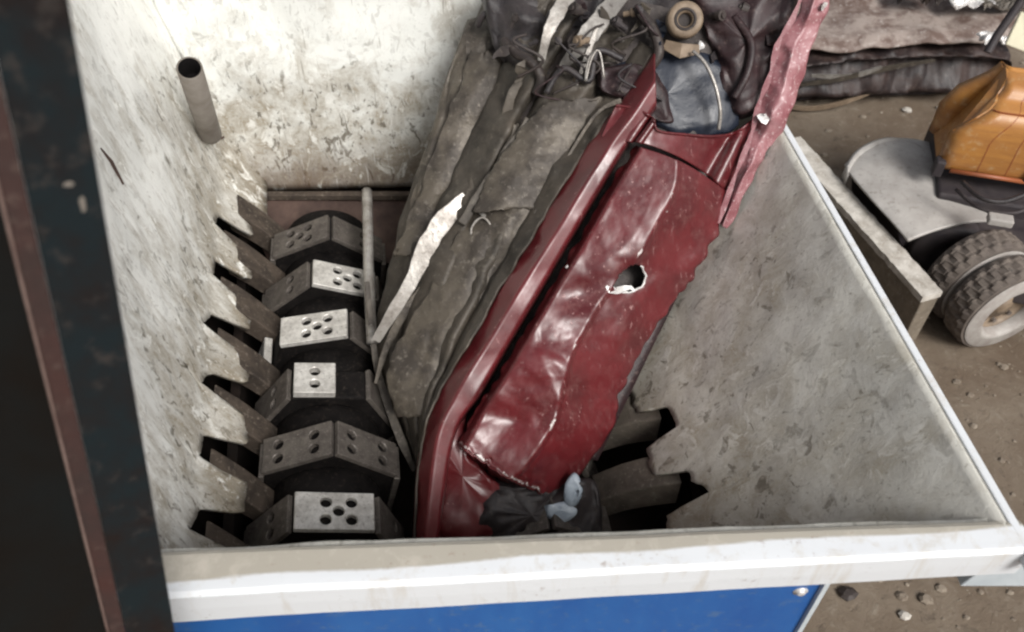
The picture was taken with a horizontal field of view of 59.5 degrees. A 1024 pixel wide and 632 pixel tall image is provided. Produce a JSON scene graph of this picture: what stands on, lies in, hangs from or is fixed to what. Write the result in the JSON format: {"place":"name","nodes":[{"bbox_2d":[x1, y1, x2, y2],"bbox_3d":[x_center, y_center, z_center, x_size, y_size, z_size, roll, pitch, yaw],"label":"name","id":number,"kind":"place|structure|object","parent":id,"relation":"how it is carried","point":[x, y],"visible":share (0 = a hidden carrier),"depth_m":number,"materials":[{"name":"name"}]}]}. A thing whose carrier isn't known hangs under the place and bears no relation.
{"place":"outdoors","nodes":[
{"label":"outdoors","id":0,"kind":"place"},
{"bbox_2d":[0,0,174,631],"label":"steel beam","id":1,"kind":"structure","parent":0,"point":[56,573],"depth_m":1.95,"materials":[{"name":"black metal"}]},
{"bbox_2d":[103,8,1023,631],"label":"ground","id":2,"kind":"structure","parent":0,"point":[947,358],"depth_m":6.39,"materials":[{"name":"brown soil"}]},
{"bbox_2d":[0,0,1023,631],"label":"shredder hopper","id":3,"kind":"object","parent":2,"relation":"on","point":[788,444],"visible":0.66,"depth_m":4.48,"materials":[{"name":"blue paint"}]},
{"bbox_2d":[243,210,404,546],"bbox_3d":[-1.154,0.460,5.552,0.888,0.870,2.987,-6,48,-5],"label":"cutter rotor","id":4,"kind":"object","parent":3,"relation":"in","point":[329,468],"visible":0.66,"depth_m":5.13,"materials":[{"name":"black metal"}]},
{"bbox_2d":[362,187,377,345],"bbox_3d":[-0.900,-0.334,5.634,0.075,0.261,1.170,-5,48,-4],"label":"steel bar","id":5,"kind":"object","parent":3,"relation":"in","point":[368,253],"visible":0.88,"depth_m":5.62,"materials":[{"name":"grey metal"}]},
{"bbox_2d":[515,460,611,535],"bbox_3d":[0.027,0.548,5.883,0.858,0.867,2.988,-6,48,-5],"label":"cutter rotor","id":6,"kind":"object","parent":3,"relation":"in","point":[544,524],"visible":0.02,"depth_m":4.84,"materials":[{"name":"black metal"}]},
{"bbox_2d":[365,0,828,538],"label":"crushed car","id":7,"kind":"object","parent":3,"relation":"in","point":[583,176],"visible":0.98,"depth_m":4.87,"materials":[{"name":"metal"}]},
{"bbox_2d":[838,586,858,600],"bbox_3d":[2.044,1.687,5.450,0.108,0.045,0.097,-25,53,-21],"label":"stone","id":8,"kind":"object","parent":2,"relation":"on","point":[846,593],"visible":1,"depth_m":5.43,"materials":[{"name":"stone"}]},
{"bbox_2d":[795,136,942,340],"bbox_3d":[2.703,-0.660,7.234,0.179,0.532,1.940,-14,50,-13],"label":"concrete barrier","id":9,"kind":"object","parent":2,"relation":"on","point":[913,291],"visible":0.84,"depth_m":6.78,"materials":[{"name":"grey concrete"}]},
{"bbox_2d":[898,610,911,619],"bbox_3d":[2.349,1.791,5.362,0.071,0.030,0.058,35,57,27],"label":"stone","id":10,"kind":"object","parent":2,"relation":"on","point":[904,615],"visible":1,"depth_m":5.35,"materials":[{"name":"white stone"}]},
{"bbox_2d":[788,53,1023,631],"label":"rubble","id":11,"kind":"object","parent":2,"relation":"on","point":[904,596],"visible":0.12,"depth_m":6.28,"materials":[{"name":"grey stone"}]},
{"bbox_2d":[902,107,911,112],"bbox_3d":[3.875,-2.025,8.796,0.095,0.038,0.078,0,48,0],"label":"stone","id":12,"kind":"object","parent":2,"relation":"on","point":[907,109],"visible":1,"depth_m":8.78,"materials":[{"name":"white stone"}]},
{"bbox_2d":[792,0,1022,110],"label":"flattened car","id":13,"kind":"object","parent":2,"relation":"on","point":[859,49],"visible":0.67,"depth_m":8.60,"materials":[{"name":"beige metal"}]},
{"bbox_2d":[921,0,942,5],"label":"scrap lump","id":14,"kind":"object","parent":13,"relation":"on","point":[937,2],"visible":0.92,"depth_m":8.51,"materials":[{"name":"metal"}]},
{"bbox_2d":[949,0,995,9],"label":"scrap sheet","id":15,"kind":"object","parent":13,"relation":"on","point":[959,4],"visible":0.93,"depth_m":8.47,"materials":[{"name":"metal"}]},
{"bbox_2d":[976,31,1006,44],"bbox_3d":[4.343,-2.522,8.089,0.245,0.126,0.187,-4,48,-3],"label":"scrap sheet","id":16,"kind":"object","parent":13,"relation":"on","point":[986,36],"visible":0.55,"depth_m":8.05,"materials":[{"name":"metal"}]},
{"bbox_2d":[983,0,1023,10],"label":"scrap sheet","id":17,"kind":"object","parent":13,"relation":"on","point":[1003,5],"visible":0.82,"depth_m":8.46,"materials":[{"name":"grey metal"}]},
{"bbox_2d":[919,593,933,605],"bbox_3d":[2.509,1.713,5.429,0.081,0.038,0.074,0,48,0],"label":"stone","id":18,"kind":"object","parent":2,"relation":"on","point":[925,599],"visible":1,"depth_m":5.41,"materials":[{"name":"beige stone"}]},
{"bbox_2d":[841,0,1023,346],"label":"orange loader","id":19,"kind":"object","parent":2,"relation":"on","point":[943,201],"visible":0.99,"depth_m":6.67,"materials":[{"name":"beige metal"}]}
]}

